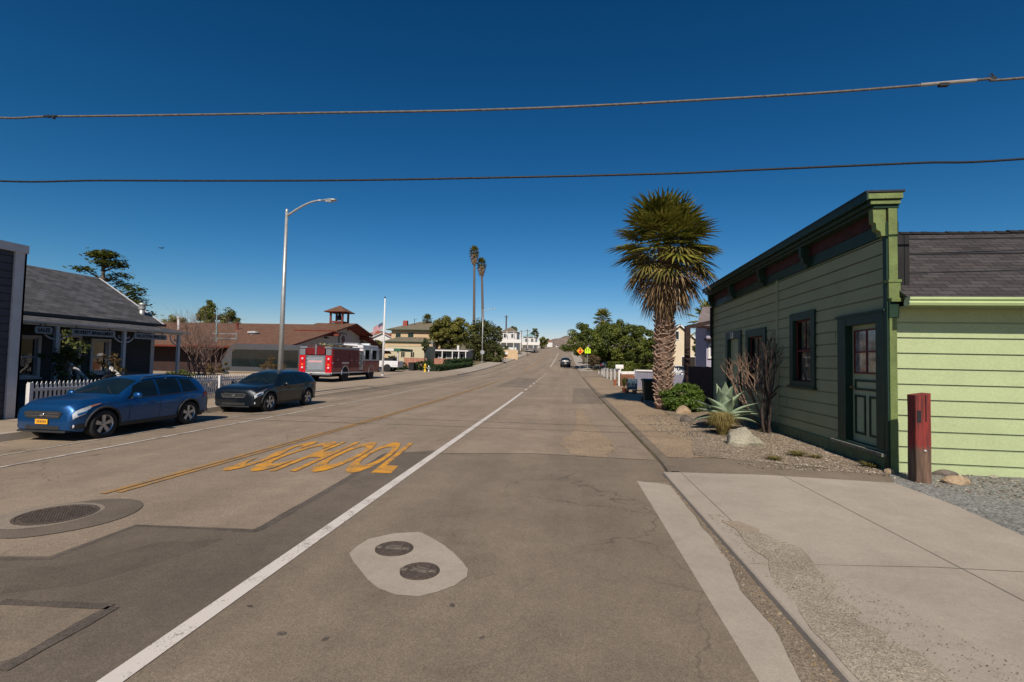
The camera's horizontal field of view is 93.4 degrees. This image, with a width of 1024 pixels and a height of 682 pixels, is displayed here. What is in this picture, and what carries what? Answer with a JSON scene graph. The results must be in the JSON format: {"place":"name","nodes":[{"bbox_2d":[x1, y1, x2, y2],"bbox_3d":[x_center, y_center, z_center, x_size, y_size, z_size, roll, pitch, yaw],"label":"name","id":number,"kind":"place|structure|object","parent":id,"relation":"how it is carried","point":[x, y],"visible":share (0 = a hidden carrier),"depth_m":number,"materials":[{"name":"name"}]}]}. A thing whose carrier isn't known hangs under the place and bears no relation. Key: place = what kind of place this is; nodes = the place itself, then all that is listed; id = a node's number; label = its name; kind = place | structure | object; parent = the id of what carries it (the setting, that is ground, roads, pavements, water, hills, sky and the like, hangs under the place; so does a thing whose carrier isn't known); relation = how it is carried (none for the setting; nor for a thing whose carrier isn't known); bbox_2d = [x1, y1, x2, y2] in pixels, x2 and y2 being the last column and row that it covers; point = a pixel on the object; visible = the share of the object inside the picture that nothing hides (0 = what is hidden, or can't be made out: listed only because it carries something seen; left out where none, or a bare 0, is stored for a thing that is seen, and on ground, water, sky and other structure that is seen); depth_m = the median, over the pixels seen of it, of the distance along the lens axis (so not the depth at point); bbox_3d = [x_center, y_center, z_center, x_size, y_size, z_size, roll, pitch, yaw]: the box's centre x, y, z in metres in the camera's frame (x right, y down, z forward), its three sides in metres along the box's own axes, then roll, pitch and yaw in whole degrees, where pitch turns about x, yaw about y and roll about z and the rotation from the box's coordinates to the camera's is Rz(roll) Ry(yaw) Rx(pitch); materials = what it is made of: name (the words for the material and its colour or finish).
{"place":"outdoors","nodes":[
{"label":"outdoors","id":0,"kind":"place"},
{"bbox_2d":[0,398,216,431],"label":"pavement","id":1,"kind":"structure","parent":0,"point":[8,425],"depth_m":12.14,"materials":[{"name":"beige concrete"}]},
{"bbox_2d":[278,198,336,369],"bbox_3d":[-9.760,-2.019,22.830,2.690,9.520,0.429,1,-2,6],"label":"street lamp","id":2,"kind":"object","parent":1,"relation":"on","point":[282,324],"visible":0.8,"depth_m":22.90,"materials":[{"name":"metal"}]},
{"bbox_2d":[153,369,464,393],"bbox_3d":[-19.495,3.197,46.092,23.100,0.672,40.500,1,-2,6],"label":"concrete apron","id":3,"kind":"object","parent":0,"point":[326,384],"visible":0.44,"depth_m":39.52,"materials":[{"name":"concrete"}]},
{"bbox_2d":[221,344,303,373],"bbox_3d":[-17.809,1.592,35.538,6.550,2.660,2.030,1,-2,10],"label":"shuttle van","id":4,"kind":"object","parent":3,"relation":"on","point":[252,357],"visible":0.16,"depth_m":34.63,"materials":[{"name":"silver metal"}]},
{"bbox_2d":[299,343,381,381],"bbox_3d":[-13.024,1.607,37.711,2.870,3.060,8.863,1,-2,7],"label":"fire engine","id":5,"kind":"object","parent":3,"relation":"on","point":[342,362],"visible":0.97,"depth_m":34.98,"materials":[{"name":"metal"}]},
{"bbox_2d":[381,297,385,375],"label":"flagpole","id":6,"kind":"object","parent":3,"relation":"on","point":[382,370],"visible":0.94,"depth_m":46.64,"materials":[{"name":"metal"}]},
{"bbox_2d":[379,358,402,371],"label":"pickup truck","id":7,"kind":"object","parent":3,"relation":"on","point":[391,364],"visible":0.45,"depth_m":55.97,"materials":[{"name":"white paint"}]},
{"bbox_2d":[0,347,668,555],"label":"road","id":8,"kind":"structure","parent":0,"point":[538,417],"depth_m":11.00,"materials":[{"name":"asphalt"}]},
{"bbox_2d":[0,499,142,537],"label":"asphalt ring","id":9,"kind":"object","parent":8,"relation":"on","point":[114,509],"visible":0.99,"depth_m":5.76,"materials":[{"name":"asphalt"}]},
{"bbox_2d":[0,502,104,528],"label":"concrete ring","id":10,"kind":"object","parent":9,"relation":"on","point":[5,519],"visible":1,"depth_m":5.89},
{"bbox_2d":[10,504,99,525],"bbox_3d":[-5.609,2.133,5.948,0.806,0.013,0.806,1,-2,6],"label":"manhole cover","id":11,"kind":"object","parent":10,"relation":"on","point":[55,514],"visible":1,"depth_m":5.90,"materials":[{"name":"metal"}]},
{"bbox_2d":[17,373,207,437],"bbox_3d":[-10.530,1.654,13.208,2.150,1.501,4.334,1,-2,6],"label":"parked car","id":12,"kind":"object","parent":8,"relation":"on","point":[103,408],"visible":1,"depth_m":12.34,"materials":[{"name":"blue paint"}]},
{"bbox_2d":[0,397,314,441],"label":"kerb","id":13,"kind":"structure","parent":8,"relation":"on","point":[10,435],"depth_m":11.42,"materials":[{"name":"concrete"}]},
{"bbox_2d":[0,362,520,467],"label":"lane edge line","id":14,"kind":"object","parent":8,"relation":"on","point":[191,431],"visible":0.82,"depth_m":12.03,"materials":[{"name":"white paint"}]},
{"bbox_2d":[214,370,315,411],"bbox_3d":[-9.766,1.931,19.526,2.393,1.510,4.414,1,-2,6],"label":"parked car","id":15,"kind":"object","parent":8,"relation":"on","point":[266,391],"visible":1,"depth_m":18.56,"materials":[{"name":"black paint"}]},
{"bbox_2d":[116,381,498,491],"bbox_3d":[-3.378,2.976,26.128,0.258,0.123,38.601,1,-2,7],"label":"line","id":16,"kind":"object","parent":8,"relation":"on","point":[266,450],"visible":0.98,"depth_m":9.83,"materials":[{"name":"yellow paint"}]},
{"bbox_2d":[102,375,513,492],"bbox_3d":[-2.695,3.222,33.544,0.275,0.287,53.701,1,-2,7],"label":"line","id":17,"kind":"object","parent":8,"relation":"on","point":[258,450],"visible":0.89,"depth_m":9.72,"materials":[{"name":"yellow paint"}]},
{"bbox_2d":[96,392,522,681],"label":"bike lane line","id":18,"kind":"object","parent":8,"relation":"on","point":[138,661],"visible":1,"depth_m":4.11,"materials":[{"name":"white paint"}]},
{"bbox_2d":[223,441,412,472],"bbox_3d":[-3.469,2.339,9.904,3.050,0.020,3.370,1,-2,6],"label":"school lettering","id":19,"kind":"object","parent":8,"relation":"on","point":[356,466],"visible":1,"depth_m":9.39,"materials":[{"name":"yellow paint"}]},
{"bbox_2d":[253,454,385,530],"bbox_3d":[-2.746,2.261,7.782,0.182,0.001,4.566,1,-2,3],"label":"asphalt seam","id":20,"kind":"object","parent":8,"relation":"on","point":[283,515],"visible":1,"depth_m":6.65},
{"bbox_2d":[315,374,458,397],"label":"kerb","id":21,"kind":"structure","parent":8,"relation":"on","point":[356,389],"depth_m":32.48,"materials":[{"name":"beige concrete"}]},
{"bbox_2d":[323,374,471,396],"bbox_3d":[-7.290,3.575,42.962,1.557,0.296,36.037,1,-2,6],"label":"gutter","id":22,"kind":"object","parent":8,"relation":"on","point":[386,388],"visible":0.93,"depth_m":34.00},
{"bbox_2d":[50,453,758,681],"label":"asphalt overlay","id":23,"kind":"object","parent":8,"relation":"on","point":[571,538],"visible":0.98,"depth_m":3.95,"materials":[{"name":"asphalt"}]},
{"bbox_2d":[0,450,435,681],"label":"dark overlay","id":24,"kind":"object","parent":23,"relation":"on","point":[174,592],"visible":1,"depth_m":4.25,"materials":[{"name":"asphalt"}]},
{"bbox_2d":[0,601,100,661],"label":"asphalt opening","id":25,"kind":"object","parent":24,"relation":"on","point":[24,628],"visible":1,"depth_m":3.52,"materials":[{"name":"asphalt"}]},
{"bbox_2d":[0,599,113,608],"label":"asphalt seam","id":26,"kind":"object","parent":25,"relation":"on","point":[64,604],"visible":1,"depth_m":3.80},
{"bbox_2d":[0,606,117,670],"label":"asphalt seam","id":27,"kind":"object","parent":25,"relation":"on","point":[59,636],"visible":1,"depth_m":3.36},
{"bbox_2d":[0,525,257,559],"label":"asphalt seam","id":28,"kind":"object","parent":24,"relation":"on","point":[97,540],"visible":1,"depth_m":5.41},
{"bbox_2d":[349,532,467,595],"bbox_3d":[-1.036,2.172,4.802,0.946,0.001,1.533,3,-3,-34],"label":"concrete collar","id":29,"kind":"object","parent":23,"relation":"on","point":[382,572],"visible":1,"depth_m":4.70,"materials":[{"name":"concrete"}]},
{"bbox_2d":[375,541,412,555],"bbox_3d":[-1.236,2.168,5.057,0.395,0.014,0.392,1,-2,6],"label":"valve cover","id":30,"kind":"object","parent":29,"relation":"on","point":[394,548],"visible":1,"depth_m":5.03,"materials":[{"name":"metal"}]},
{"bbox_2d":[399,562,439,579],"bbox_3d":[-0.869,2.154,4.533,0.375,0.014,0.370,1,-2,6],"label":"valve cover","id":31,"kind":"object","parent":29,"relation":"on","point":[419,571],"visible":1,"depth_m":4.52,"materials":[{"name":"metal"}]},
{"bbox_2d":[393,453,645,459],"bbox_3d":[0.202,2.430,10.290,5.600,0.001,0.423,1,-2,1],"label":"asphalt seam","id":32,"kind":"object","parent":23,"relation":"on","point":[491,453],"visible":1,"depth_m":10.32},
{"bbox_2d":[497,377,536,387],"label":"asphalt patch","id":33,"kind":"object","parent":8,"relation":"on","point":[521,382],"visible":0.98,"depth_m":43.09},
{"bbox_2d":[559,407,614,456],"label":"sand on road","id":34,"kind":"structure","parent":8,"relation":"on","point":[586,438],"depth_m":12.34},
{"bbox_2d":[571,388,603,403],"bbox_3d":[4.455,3.321,30.065,1.641,0.060,13.051,1,-2,6],"label":"asphalt patch","id":35,"kind":"object","parent":8,"relation":"on","point":[585,395],"visible":0.98,"depth_m":27.70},
{"bbox_2d":[637,481,800,681],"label":"gutter","id":36,"kind":"object","parent":8,"relation":"on","point":[747,624],"visible":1,"depth_m":4.30,"materials":[{"name":"concrete"}]},
{"bbox_2d":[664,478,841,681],"bbox_3d":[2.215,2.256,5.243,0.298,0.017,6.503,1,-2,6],"label":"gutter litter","id":37,"kind":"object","parent":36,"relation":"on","point":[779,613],"visible":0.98,"depth_m":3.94,"materials":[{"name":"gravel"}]},
{"bbox_2d":[671,485,839,681],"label":"gutter dirt","id":38,"kind":"structure","parent":36,"relation":"on","point":[804,675],"depth_m":3.63,"materials":[{"name":"gravel"}]},
{"bbox_2d":[663,472,852,681],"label":"kerb","id":39,"kind":"structure","parent":8,"relation":"on","point":[832,664],"depth_m":4.05,"materials":[{"name":"concrete"}]},
{"bbox_2d":[17,344,889,475],"bbox_3d":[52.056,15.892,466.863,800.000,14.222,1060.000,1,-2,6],"label":"ground","id":40,"kind":"structure","parent":0,"point":[596,368],"depth_m":21.43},
{"bbox_2d":[0,240,29,419],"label":"clapboard building","id":41,"kind":"structure","parent":40,"relation":"on","point":[13,261],"depth_m":12.76,"materials":[{"name":"grey"}]},
{"bbox_2d":[35,329,96,393],"bbox_3d":[-14.940,0.958,16.371,1.162,2.720,1.527,1,-2,6],"label":"climbing shrub","id":42,"kind":"object","parent":40,"relation":"on","point":[69,353],"visible":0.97,"depth_m":16.20,"materials":[{"name":"green plant"}]},
{"bbox_2d":[18,265,190,406],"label":"house","id":43,"kind":"structure","parent":40,"relation":"on","point":[101,316],"depth_m":19.39,"materials":[{"name":"grey"}]},
{"bbox_2d":[19,335,41,379],"bbox_3d":[-17.207,0.572,17.098,0.284,1.560,0.900,1,-2,6],"label":"window","id":44,"kind":"structure","parent":43,"relation":"in","point":[27,340],"depth_m":17.30,"materials":[{"name":"grey glass"}]},
{"bbox_2d":[57,334,81,386],"bbox_3d":[-17.039,0.793,18.480,0.150,2.120,0.940,1,-2,6],"label":"door","id":45,"kind":"structure","parent":43,"relation":"in","point":[75,337],"depth_m":18.56,"materials":[{"name":"black glass"}]},
{"bbox_2d":[88,338,111,374],"bbox_3d":[-16.910,0.639,19.756,0.284,1.460,0.950,1,-2,6],"label":"window","id":46,"kind":"structure","parent":43,"relation":"in","point":[97,345],"depth_m":19.82,"materials":[{"name":"grey glass"}]},
{"bbox_2d":[90,352,128,380],"bbox_3d":[-14.657,1.379,17.589,0.840,1.986,1.166,1,-2,6],"label":"climbing shrub","id":47,"kind":"object","parent":40,"relation":"on","point":[116,364],"visible":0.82,"depth_m":17.62,"materials":[{"name":"green plant"}]},
{"bbox_2d":[63,247,163,316],"bbox_3d":[-26.511,-1.747,31.310,6.043,8.578,6.448,2,-3,-18],"label":"layered tree","id":48,"kind":"object","parent":40,"relation":"on","point":[103,256],"visible":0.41,"depth_m":31.57,"materials":[{"name":"green plant"}]},
{"bbox_2d":[25,374,249,404],"bbox_3d":[-12.401,1.873,18.685,0.133,1.062,11.518,1,-2,6],"label":"picket fence","id":49,"kind":"object","parent":40,"relation":"on","point":[220,380],"visible":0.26,"depth_m":14.21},
{"bbox_2d":[152,306,249,386],"bbox_3d":[-15.633,0.265,24.450,3.881,4.577,5.322,2,-2,-13],"label":"bare tree","id":50,"kind":"object","parent":40,"relation":"on","point":[198,347],"visible":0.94,"depth_m":24.30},
{"bbox_2d":[196,300,217,322],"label":"cypress","id":51,"kind":"object","parent":40,"relation":"on","point":[210,313],"visible":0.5,"depth_m":71.24,"materials":[{"name":"green plant"}]},
{"bbox_2d":[204,362,229,387],"bbox_3d":[-14.448,1.817,23.639,1.149,1.628,1.282,3,-3,-35],"label":"garden shrub","id":52,"kind":"object","parent":40,"relation":"on","point":[209,369],"visible":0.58,"depth_m":23.65,"materials":[{"name":"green plant"}]},
{"bbox_2d":[215,307,240,322],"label":"round tree","id":53,"kind":"object","parent":40,"relation":"on","point":[231,313],"visible":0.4,"depth_m":72.85,"materials":[{"name":"green plant"}]},
{"bbox_2d":[153,306,390,372],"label":"fire station","id":54,"kind":"object","parent":40,"relation":"on","point":[337,331],"visible":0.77,"depth_m":47.51,"materials":[{"name":"brown"}]},
{"bbox_2d":[382,337,437,357],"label":"green roofed annex","id":55,"kind":"object","parent":40,"relation":"on","point":[412,341],"visible":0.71,"depth_m":93.16,"materials":[{"name":"beige"}]},
{"bbox_2d":[388,345,435,364],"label":"cream building","id":56,"kind":"structure","parent":40,"relation":"on","point":[418,352],"depth_m":80.50,"materials":[{"name":"paint"}]},
{"bbox_2d":[386,319,452,348],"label":"two storey house","id":57,"kind":"structure","parent":40,"relation":"on","point":[417,329],"depth_m":99.21,"materials":[{"name":"beige"}]},
{"bbox_2d":[404,358,443,365],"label":"salmon wall","id":58,"kind":"structure","parent":40,"relation":"on","point":[436,360],"depth_m":76.23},
{"bbox_2d":[426,362,472,370],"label":"hedge","id":59,"kind":"object","parent":40,"relation":"on","point":[444,367],"visible":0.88,"depth_m":66.53,"materials":[{"name":"green plant"}]},
{"bbox_2d":[428,315,474,348],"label":"broad tree","id":60,"kind":"object","parent":40,"relation":"on","point":[454,335],"visible":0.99,"depth_m":92.82,"materials":[{"name":"green plant"}]},
{"bbox_2d":[431,340,473,358],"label":"porch house","id":61,"kind":"structure","parent":40,"relation":"on","point":[458,353],"depth_m":88.80,"materials":[{"name":"grey"}]},
{"bbox_2d":[469,245,479,359],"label":"tall palm","id":62,"kind":"object","parent":40,"relation":"on","point":[473,248],"visible":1,"depth_m":110.09,"materials":[{"name":"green plant"}]},
{"bbox_2d":[461,317,502,360],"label":"dark tree","id":63,"kind":"object","parent":40,"relation":"on","point":[474,339],"visible":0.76,"depth_m":103.92,"materials":[{"name":"green plant"}]},
{"bbox_2d":[476,257,487,358],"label":"tall palm","id":64,"kind":"object","parent":40,"relation":"on","point":[481,269],"visible":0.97,"depth_m":111.83,"materials":[{"name":"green plant"}]},
{"bbox_2d":[484,342,506,361],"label":"dark tree","id":65,"kind":"object","parent":40,"relation":"on","point":[489,355],"visible":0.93,"depth_m":99.94,"materials":[{"name":"green plant"}]},
{"bbox_2d":[500,327,520,351],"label":"house","id":66,"kind":"structure","parent":40,"relation":"on","point":[511,340],"depth_m":151.05,"materials":[{"name":"beige"}]},
{"bbox_2d":[522,334,539,349],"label":"veranda house","id":67,"kind":"structure","parent":40,"relation":"on","point":[533,343],"depth_m":175.42,"materials":[{"name":"white paint"}]},
{"bbox_2d":[593,307,613,328],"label":"fan palm","id":68,"kind":"object","parent":40,"relation":"on","point":[602,313],"visible":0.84,"depth_m":94.54,"materials":[{"name":"green plant"}]},
{"bbox_2d":[559,319,654,364],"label":"broad tree","id":69,"kind":"object","parent":40,"relation":"on","point":[602,335],"visible":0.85,"depth_m":79.36,"materials":[{"name":"green plant"}]},
{"bbox_2d":[606,361,647,370],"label":"hedge","id":70,"kind":"object","parent":40,"relation":"on","point":[630,366],"visible":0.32,"depth_m":74.09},
{"bbox_2d":[583,377,678,471],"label":"kerb","id":71,"kind":"structure","parent":40,"relation":"on","point":[667,464],"depth_m":11.87,"materials":[{"name":"concrete"}]},
{"bbox_2d":[632,330,654,374],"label":"broad tree","id":72,"kind":"object","parent":40,"relation":"on","point":[644,345],"visible":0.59,"depth_m":55.60,"materials":[{"name":"green plant"}]},
{"bbox_2d":[605,186,723,409],"bbox_3d":[6.540,-1.787,20.580,4.634,9.536,5.280,-1,-3,41],"label":"fan palm","id":73,"kind":"object","parent":40,"relation":"on","point":[654,217],"visible":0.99,"depth_m":19.88,"materials":[{"name":"green plant"}]},
{"bbox_2d":[654,324,694,366],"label":"gabled house","id":74,"kind":"structure","parent":40,"relation":"on","point":[679,353],"depth_m":60.05,"materials":[{"name":"beige"}]},
{"bbox_2d":[695,307,710,366],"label":"lavender house","id":75,"kind":"structure","parent":40,"relation":"on","point":[702,347],"depth_m":28.73,"materials":[{"name":"paint"}]},
{"bbox_2d":[702,189,1023,477],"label":"wooden shop","id":76,"kind":"structure","parent":40,"relation":"on","point":[867,310],"depth_m":9.54,"materials":[{"name":"green"}]},
{"bbox_2d":[725,330,745,406],"bbox_3d":[8.263,1.040,17.892,0.175,2.780,1.800,1,-2,8],"label":"door","id":77,"kind":"structure","parent":76,"relation":"in","point":[733,345],"depth_m":18.10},
{"bbox_2d":[743,327,767,390],"bbox_3d":[7.952,0.599,15.631,0.284,1.980,1.900,1,-2,8],"label":"window","id":78,"kind":"structure","parent":76,"relation":"in","point":[756,334],"depth_m":15.97,"materials":[{"name":"glass"}]},
{"bbox_2d":[787,309,816,389],"bbox_3d":[7.481,0.234,12.327,0.284,1.950,1.500,1,-2,8],"label":"window","id":79,"kind":"structure","parent":76,"relation":"in","point":[807,319],"depth_m":12.53,"materials":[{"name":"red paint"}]},
{"bbox_2d":[835,308,884,450],"bbox_3d":[7.089,0.748,9.741,0.215,2.630,1.740,1,-2,8],"label":"door","id":80,"kind":"structure","parent":76,"relation":"in","point":[860,340],"depth_m":9.87,"materials":[{"name":"green paint"}]},
{"bbox_2d":[448,346,540,371],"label":"pavement","id":81,"kind":"structure","parent":0,"point":[481,366],"depth_m":88.12,"materials":[{"name":"concrete"}]},
{"bbox_2d":[0,73,1023,118],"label":"overhead cable","id":82,"kind":"object","parent":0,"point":[992,78],"visible":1,"depth_m":8.63,"materials":[{"name":"metal"}]},
{"bbox_2d":[0,158,1023,182],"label":"overhead cable","id":83,"kind":"object","parent":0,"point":[762,169],"visible":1,"depth_m":8.61,"materials":[{"name":"rubber"}]},
{"bbox_2d":[0,0,1023,345],"label":"sky","id":84,"kind":"structure","parent":0,"point":[543,243],"materials":[{"name":"blue"}]},
{"bbox_2d":[571,350,592,370],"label":"pavement","id":85,"kind":"structure","parent":0,"point":[578,360],"depth_m":96.89,"materials":[{"name":"concrete"}]},
{"bbox_2d":[579,371,652,377],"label":"cross street","id":86,"kind":"structure","parent":0,"point":[588,373],"depth_m":63.57,"materials":[{"name":"asphalt"}]},
{"bbox_2d":[584,377,710,457],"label":"dirt path","id":87,"kind":"structure","parent":0,"point":[630,406],"depth_m":16.91,"materials":[{"name":"soil"}]},
{"bbox_2d":[635,369,653,387],"bbox_3d":[8.902,2.637,32.123,1.438,1.472,0.150,1,-2,6],"label":"panel fence","id":88,"kind":"object","parent":87,"relation":"on","point":[640,375],"visible":0.42,"depth_m":32.16,"materials":[{"name":"white paint"}]},
{"bbox_2d":[641,378,654,401],"bbox_3d":[6.688,2.421,23.567,0.680,1.172,0.884,1,-2,6],"label":"wheeled bin","id":89,"kind":"object","parent":87,"relation":"on","point":[647,390],"visible":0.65,"depth_m":23.23,"materials":[{"name":"black plastic"}]},
{"bbox_2d":[684,321,710,403],"bbox_3d":[9.630,0.909,23.405,1.544,4.277,4.613,1,-2,6],"label":"porch","id":90,"kind":"object","parent":87,"relation":"on","point":[699,376],"visible":0.49,"depth_m":24.06,"materials":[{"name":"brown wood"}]},
{"bbox_2d":[638,415,906,474],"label":"bank pebbles","id":91,"kind":"object","parent":87,"relation":"on","point":[802,464],"visible":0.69,"depth_m":10.44,"materials":[{"name":"gravel"}]},
{"bbox_2d":[664,410,885,474],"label":"gravel bank","id":92,"kind":"structure","parent":87,"relation":"on","point":[702,447],"depth_m":10.96,"materials":[{"name":"gravel"}]},
{"bbox_2d":[659,382,707,411],"bbox_3d":[6.946,2.381,19.445,1.906,1.471,1.801,1,-2,6],"label":"round bush","id":93,"kind":"object","parent":92,"relation":"on","point":[672,400],"visible":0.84,"depth_m":19.13,"materials":[{"name":"green plant"}]},
{"bbox_2d":[702,411,743,434],"bbox_3d":[5.713,2.237,13.052,1.291,0.627,1.299,-1,-3,42],"label":"grass tuft","id":94,"kind":"object","parent":92,"relation":"on","point":[722,422],"visible":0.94,"depth_m":12.90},
{"bbox_2d":[691,381,760,422],"bbox_3d":[6.246,1.926,14.135,1.976,1.509,1.067,1,-2,6],"label":"agave","id":95,"kind":"object","parent":92,"relation":"on","point":[725,400],"visible":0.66,"depth_m":13.92,"materials":[{"name":"green plant"}]},
{"bbox_2d":[720,340,772,428],"bbox_3d":[7.349,1.363,14.604,1.930,2.736,2.019,0,-3,29],"label":"bare shrub","id":96,"kind":"object","parent":92,"relation":"on","point":[748,371],"visible":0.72,"depth_m":14.72,"materials":[{"name":"brown plant"}]},
{"bbox_2d":[727,427,766,446],"bbox_3d":[5.564,2.388,11.470,0.970,0.673,0.674,1,-2,6],"label":"rock","id":97,"kind":"object","parent":92,"relation":"on","point":[742,437],"visible":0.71,"depth_m":11.28,"materials":[{"name":"stone"}]},
{"bbox_2d":[744,330,783,432],"bbox_3d":[7.484,1.077,13.613,1.488,3.193,1.837,1,-2,6],"label":"bare shrub","id":98,"kind":"object","parent":92,"relation":"on","point":[765,428],"visible":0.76,"depth_m":13.63,"materials":[{"name":"brown plant"}]},
{"bbox_2d":[669,457,893,482],"bbox_3d":[4.973,2.381,8.909,4.020,0.069,2.000,1,-2,6],"label":"asphalt strip","id":99,"kind":"object","parent":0,"point":[709,465],"visible":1,"depth_m":8.77,"materials":[{"name":"asphalt"}]},
{"bbox_2d":[665,472,1023,681],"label":"driveway","id":100,"kind":"structure","parent":0,"point":[959,605],"depth_m":4.87,"materials":[{"name":"concrete"}]},
{"bbox_2d":[722,521,759,533],"bbox_3d":[2.741,2.220,5.762,0.247,0.021,0.516,2,-3,-20],"label":"damp stain","id":101,"kind":"object","parent":100,"relation":"on","point":[742,526],"visible":1,"depth_m":5.74,"materials":[{"name":"beige concrete"}]},
{"bbox_2d":[737,530,953,681],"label":"gravel drift","id":102,"kind":"object","parent":100,"relation":"on","point":[861,664],"visible":1,"depth_m":3.60,"materials":[{"name":"gravel"}]},
{"bbox_2d":[709,514,1021,681],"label":"drift pebbles","id":103,"kind":"object","parent":100,"relation":"on","point":[844,607],"visible":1,"depth_m":3.79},
{"bbox_2d":[889,472,1023,535],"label":"gravel yard","id":104,"kind":"structure","parent":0,"point":[1007,512],"depth_m":7.20,"materials":[{"name":"gravel"}]},
{"bbox_2d":[907,393,931,483],"bbox_3d":[6.825,1.654,8.082,0.243,1.570,0.257,1,-2,9],"label":"wooden post","id":105,"kind":"object","parent":104,"relation":"on","point":[919,435],"visible":0.96,"depth_m":7.99,"materials":[{"name":"wood"}]},
{"bbox_2d":[856,470,1023,499],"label":"yard pebbles","id":106,"kind":"object","parent":104,"relation":"on","point":[967,476],"visible":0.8,"depth_m":7.95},
{"bbox_2d":[941,475,970,484],"bbox_3d":[7.326,2.308,7.975,0.383,0.180,0.244,2,-3,-17],"label":"rock","id":107,"kind":"object","parent":104,"relation":"on","point":[956,480],"visible":0.89,"depth_m":7.91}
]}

